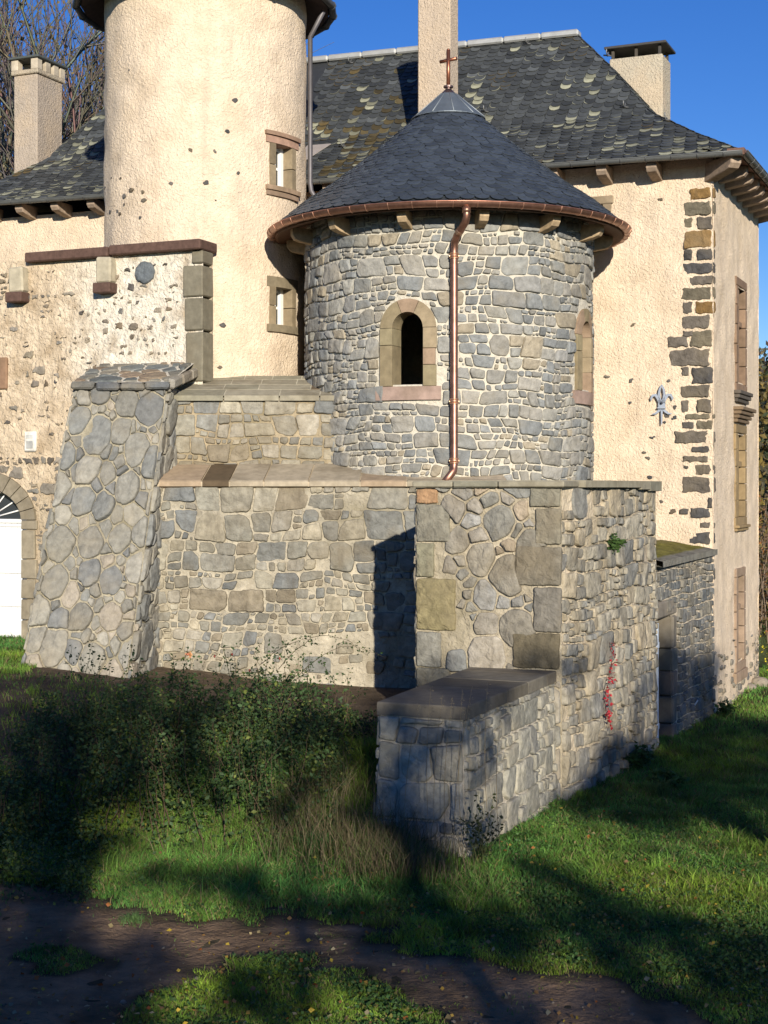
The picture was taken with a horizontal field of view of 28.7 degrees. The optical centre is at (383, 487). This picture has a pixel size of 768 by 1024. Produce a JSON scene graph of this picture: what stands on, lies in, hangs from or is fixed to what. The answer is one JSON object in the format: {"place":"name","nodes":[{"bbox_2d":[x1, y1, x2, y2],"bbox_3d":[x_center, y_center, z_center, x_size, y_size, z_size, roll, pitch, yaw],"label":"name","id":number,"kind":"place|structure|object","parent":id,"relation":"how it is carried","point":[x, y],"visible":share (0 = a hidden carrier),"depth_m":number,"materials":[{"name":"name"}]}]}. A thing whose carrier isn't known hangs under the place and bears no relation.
{"place":"outdoors","nodes":[
{"label":"outdoors","id":0,"kind":"place"},
{"bbox_2d":[0,868,710,1023],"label":"dirt path","id":1,"kind":"structure","parent":0,"point":[50,918],"depth_m":12.38,"materials":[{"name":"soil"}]},
{"bbox_2d":[116,907,152,927],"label":"grass tuft","id":2,"kind":"object","parent":1,"relation":"on","point":[133,917],"visible":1,"depth_m":13.73,"materials":[{"name":"green plant"}]},
{"bbox_2d":[0,557,767,1023],"bbox_3d":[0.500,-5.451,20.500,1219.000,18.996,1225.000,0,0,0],"label":"ground","id":3,"kind":"structure","parent":0,"point":[368,701],"depth_m":16.71,"materials":[{"name":"green plant"}]},
{"bbox_2d":[0,19,60,151],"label":"bare tree","id":4,"kind":"object","parent":3,"relation":"on","point":[22,68],"visible":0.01,"depth_m":52.36,"materials":[{"name":"brown plant"}]},
{"bbox_2d":[0,75,82,175],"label":"bare tree","id":5,"kind":"object","parent":3,"relation":"on","point":[9,113],"visible":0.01,"depth_m":42.37,"materials":[{"name":"brown plant"}]},
{"bbox_2d":[0,56,101,170],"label":"bare tree","id":6,"kind":"object","parent":3,"relation":"on","point":[74,87],"visible":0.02,"depth_m":45.92,"materials":[{"name":"brown plant"}]},
{"bbox_2d":[0,1,103,166],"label":"bare tree","id":7,"kind":"object","parent":3,"relation":"on","point":[50,58],"depth_m":52.26,"materials":[{"name":"brown plant"}]},
{"bbox_2d":[0,24,103,170],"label":"bare tree","id":8,"kind":"object","parent":3,"relation":"on","point":[66,87],"depth_m":40.80,"materials":[{"name":"brown plant"}]},
{"bbox_2d":[0,22,103,119],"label":"bare tree","id":9,"kind":"object","parent":3,"relation":"on","point":[49,49],"visible":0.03,"depth_m":54.24,"materials":[{"name":"brown plant"}]},
{"bbox_2d":[0,0,104,174],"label":"bare tree","id":10,"kind":"object","parent":3,"relation":"on","point":[97,33],"visible":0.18,"depth_m":35.77,"materials":[{"name":"brown plant"}]},
{"bbox_2d":[0,0,104,139],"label":"bare tree","id":11,"kind":"object","parent":3,"relation":"on","point":[85,110],"visible":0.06,"depth_m":36.48,"materials":[{"name":"brown plant"}]},
{"bbox_2d":[0,0,104,178],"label":"bare tree","id":12,"kind":"object","parent":3,"relation":"on","point":[5,159],"visible":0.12,"depth_m":39.15,"materials":[{"name":"brown plant"}]},
{"bbox_2d":[0,0,104,179],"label":"bare tree","id":13,"kind":"object","parent":3,"relation":"on","point":[20,28],"visible":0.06,"depth_m":37.59,"materials":[{"name":"brown plant"}]},
{"bbox_2d":[0,0,104,165],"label":"bare tree","id":14,"kind":"object","parent":3,"relation":"on","point":[38,18],"visible":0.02,"depth_m":42.51,"materials":[{"name":"brown plant"}]},
{"bbox_2d":[2,0,104,154],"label":"bare tree","id":15,"kind":"object","parent":3,"relation":"on","point":[72,76],"visible":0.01,"depth_m":57.03,"materials":[{"name":"brown plant"}]},
{"bbox_2d":[3,32,103,160],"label":"bare tree","id":16,"kind":"object","parent":3,"relation":"on","point":[60,60],"depth_m":52.72,"materials":[{"name":"brown plant"}]},
{"bbox_2d":[0,239,216,638],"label":"gateway wall","id":17,"kind":"structure","parent":3,"relation":"on","point":[68,317],"depth_m":26.44,"materials":[{"name":"stone"}]},
{"bbox_2d":[21,362,197,677],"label":"buttress","id":18,"kind":"structure","parent":3,"relation":"on","point":[98,575],"depth_m":23.54,"materials":[{"name":"stone"}]},
{"bbox_2d":[0,42,333,151],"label":"bare tree","id":19,"kind":"object","parent":3,"relation":"on","point":[104,68],"visible":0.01,"depth_m":53.81,"materials":[{"name":"brown plant"}]},
{"bbox_2d":[0,630,387,903],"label":"briar thicket","id":20,"kind":"object","parent":3,"relation":"on","point":[37,725],"visible":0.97,"depth_m":17.14,"materials":[{"name":"green plant"}]},
{"bbox_2d":[71,0,336,377],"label":"stair turret","id":21,"kind":"object","parent":3,"relation":"on","point":[204,101],"visible":0.55,"depth_m":26.03,"materials":[{"name":"paint"}]},
{"bbox_2d":[265,129,300,201],"bbox_3d":[-1.883,-5.686,26.624,0.418,1.123,0.965,0,0,35],"label":"window","id":22,"kind":"structure","parent":21,"relation":"in","point":[283,147],"depth_m":26.70,"materials":[{"name":"stone"}]},
{"bbox_2d":[267,275,298,334],"bbox_3d":[-1.889,-3.221,26.632,0.387,0.972,0.867,0,0,35],"label":"window","id":23,"kind":"structure","parent":21,"relation":"in","point":[282,294],"depth_m":26.73,"materials":[{"name":"stone"}]},
{"bbox_2d":[47,738,501,886],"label":"dry grass","id":24,"kind":"structure","parent":3,"relation":"on","point":[402,860],"depth_m":15.80,"materials":[{"name":"plant"}]},
{"bbox_2d":[290,827,345,855],"bbox_3d":[-0.694,3.752,15.880,0.714,0.278,0.739,0,0,24],"label":"grass tuft","id":25,"kind":"object","parent":3,"relation":"on","point":[309,838],"visible":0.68,"depth_m":15.83,"materials":[{"name":"green plant"}]},
{"bbox_2d":[156,376,506,687],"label":"terrace wall","id":26,"kind":"structure","parent":3,"relation":"on","point":[278,526],"depth_m":23.68,"materials":[{"name":"stone"}]},
{"bbox_2d":[267,48,631,480],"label":"chapel tower","id":27,"kind":"structure","parent":26,"relation":"on","point":[448,241],"depth_m":23.94,"materials":[{"name":"stone"}]},
{"bbox_2d":[0,698,762,1023],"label":"fallen leaves","id":28,"kind":"object","parent":3,"relation":"on","point":[448,1016],"visible":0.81,"depth_m":12.42,"materials":[{"name":"brown plant"}]},
{"bbox_2d":[0,0,767,712],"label":"manor house","id":29,"kind":"structure","parent":3,"relation":"on","point":[676,342],"depth_m":28.15,"materials":[{"name":"paint"}]},
{"bbox_2d":[592,195,613,210],"bbox_3d":[3.772,-4.930,27.381,0.900,0.700,0.300,0,0,23],"label":"window","id":30,"kind":"structure","parent":29,"relation":"in","point":[606,201],"depth_m":27.13,"materials":[{"name":"stone"}]},
{"bbox_2d":[733,566,747,683],"bbox_3d":[6.735,2.620,28.829,0.300,2.160,1.240,0,0,23],"label":"window","id":31,"kind":"structure","parent":29,"relation":"in","point":[739,573],"depth_m":28.93,"materials":[{"name":"stone"}]},
{"bbox_2d":[734,276,752,404],"bbox_3d":[6.800,-2.810,28.877,0.380,2.380,1.380,0,0,23],"label":"window","id":32,"kind":"structure","parent":29,"relation":"in","point":[741,395],"depth_m":29.19,"materials":[{"name":"stone"}]},
{"bbox_2d":[733,406,755,531],"bbox_3d":[6.813,-0.347,28.833,0.440,2.355,1.490,0,0,23],"label":"window","id":33,"kind":"structure","parent":29,"relation":"in","point":[742,415],"depth_m":28.90,"materials":[{"name":"stone"}]},
{"bbox_2d":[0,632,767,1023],"bbox_3d":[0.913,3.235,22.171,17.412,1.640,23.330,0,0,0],"label":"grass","id":34,"kind":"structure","parent":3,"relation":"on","point":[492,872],"depth_m":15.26,"materials":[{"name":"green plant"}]},
{"bbox_2d":[404,704,419,818],"bbox_3d":[0.301,3.074,15.700,0.193,1.647,0.080,0,0,0],"label":"seed stalk","id":35,"kind":"object","parent":3,"relation":"on","point":[408,763],"visible":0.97,"depth_m":15.70,"materials":[{"name":"brown plant"}]},
{"bbox_2d":[426,689,432,855],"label":"seed stalk","id":36,"kind":"object","parent":3,"relation":"on","point":[426,773],"visible":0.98,"depth_m":15.70,"materials":[{"name":"brown plant"}]},
{"bbox_2d":[434,695,443,849],"bbox_3d":[0.583,3.077,15.603,0.125,1.838,0.061,0,0,22],"label":"seed stalk","id":37,"kind":"object","parent":3,"relation":"on","point":[435,762],"visible":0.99,"depth_m":15.60,"materials":[{"name":"brown plant"}]},
{"bbox_2d":[444,697,453,854],"bbox_3d":[0.690,3.102,15.790,0.104,1.780,0.062,0,0,-19],"label":"seed stalk","id":38,"kind":"object","parent":3,"relation":"on","point":[444,784],"visible":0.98,"depth_m":15.80,"materials":[{"name":"brown plant"}]},
{"bbox_2d":[458,689,464,863],"bbox_3d":[0.816,3.049,15.596,0.065,1.906,0.063,0,0,-38],"label":"seed stalk","id":39,"kind":"object","parent":3,"relation":"on","point":[458,772],"visible":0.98,"depth_m":15.60,"materials":[{"name":"brown plant"}]},
{"bbox_2d":[453,693,472,856],"bbox_3d":[0.845,3.049,15.890,0.223,1.891,0.065,0,0,-10],"label":"seed stalk","id":40,"kind":"object","parent":3,"relation":"on","point":[457,777],"visible":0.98,"depth_m":15.90,"materials":[{"name":"brown plant"}]},
{"bbox_2d":[372,667,558,858],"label":"wall","id":41,"kind":"structure","parent":3,"relation":"on","point":[520,704],"depth_m":16.41,"materials":[{"name":"stone"}]},
{"bbox_2d":[459,792,505,867],"bbox_3d":[1.022,3.577,15.616,0.490,0.852,0.503,0,0,0],"label":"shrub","id":42,"kind":"object","parent":3,"relation":"on","point":[481,846],"visible":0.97,"depth_m":15.63,"materials":[{"name":"green plant"}]},
{"bbox_2d":[485,682,490,852],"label":"seed stalk","id":43,"kind":"object","parent":3,"relation":"on","point":[485,776],"visible":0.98,"depth_m":15.80,"materials":[{"name":"brown plant"}]},
{"bbox_2d":[496,720,501,852],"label":"seed stalk","id":44,"kind":"object","parent":3,"relation":"on","point":[496,783],"visible":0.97,"depth_m":15.70,"materials":[{"name":"brown plant"}]},
{"bbox_2d":[413,480,661,802],"bbox_3d":[2.310,2.027,21.451,2.344,4.245,4.616,0,0,24],"label":"stone bastion","id":45,"kind":"object","parent":3,"relation":"on","point":[525,574],"visible":0.71,"depth_m":19.65,"materials":[{"name":"grey stone"}]},
{"bbox_2d":[603,641,616,729],"bbox_3d":[3.094,2.687,20.387,0.199,1.210,0.520,0,0,16],"label":"red creeper","id":46,"kind":"object","parent":45,"relation":"attached to","point":[608,712],"visible":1,"depth_m":20.35,"materials":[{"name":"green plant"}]},
{"bbox_2d":[607,533,626,553],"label":"wall plant","id":47,"kind":"object","parent":45,"relation":"attached to","point":[615,543],"depth_m":20.63,"materials":[{"name":"green plant"}]},
{"bbox_2d":[560,862,597,880],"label":"grass tuft","id":48,"kind":"object","parent":3,"relation":"on","point":[576,871],"visible":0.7,"depth_m":15.37,"materials":[{"name":"green plant"}]},
{"bbox_2d":[624,740,656,768],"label":"nettle clump","id":49,"kind":"object","parent":3,"relation":"on","point":[639,757],"visible":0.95,"depth_m":21.16,"materials":[{"name":"green plant"}]},
{"bbox_2d":[646,767,691,787],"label":"weed tuft","id":50,"kind":"object","parent":3,"relation":"on","point":[661,773],"visible":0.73,"depth_m":19.84,"materials":[{"name":"green plant"}]},
{"bbox_2d":[656,540,717,744],"bbox_3d":[4.081,2.540,25.157,2.187,3.220,3.756,0,0,25],"label":"doorway wall","id":51,"kind":"structure","parent":3,"relation":"on","point":[685,668],"depth_m":24.70,"materials":[{"name":"stone"}]},
{"bbox_2d":[656,623,658,744],"bbox_3d":[4.040,3.055,23.204,0.440,1.930,0.065,0,0,30],"label":"door","id":52,"kind":"structure","parent":51,"relation":"in","point":[657,669],"depth_m":23.09,"materials":[{"name":"paint"}]},
{"bbox_2d":[713,697,740,716],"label":"corner weed","id":53,"kind":"object","parent":3,"relation":"on","point":[726,709],"visible":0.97,"depth_m":26.03,"materials":[{"name":"green plant"}]},
{"bbox_2d":[747,683,755,689],"bbox_3d":[7.212,3.931,29.593,0.272,0.133,0.274,0,0,27],"label":"boulder","id":54,"kind":"object","parent":3,"relation":"on","point":[751,685],"visible":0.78,"depth_m":29.49,"materials":[{"name":"stone"}]},
{"bbox_2d":[751,677,767,686],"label":"boulder","id":55,"kind":"object","parent":3,"relation":"on","point":[759,680],"visible":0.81,"depth_m":29.97,"materials":[{"name":"stone"}]},
{"bbox_2d":[757,629,767,670],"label":"yellow shrub","id":56,"kind":"object","parent":3,"relation":"on","point":[763,647],"visible":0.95,"depth_m":30.29,"materials":[{"name":"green plant"}]},
{"bbox_2d":[759,482,767,643],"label":"autumn hedge","id":57,"kind":"object","parent":3,"relation":"on","point":[763,585],"visible":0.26,"depth_m":37.03,"materials":[{"name":"brown plant"}]},
{"bbox_2d":[0,0,767,360],"label":"sky","id":58,"kind":"structure","parent":0,"point":[719,65],"materials":[{"name":"blue"}]},
{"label":"hillside","id":59,"kind":"structure","parent":0,"visible":0},
{"bbox_2d":[759,341,767,577],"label":"woodland","id":60,"kind":"object","parent":59,"relation":"on","point":[763,419],"visible":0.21,"depth_m":77.48,"materials":[{"name":"brown plant"}]}
]}

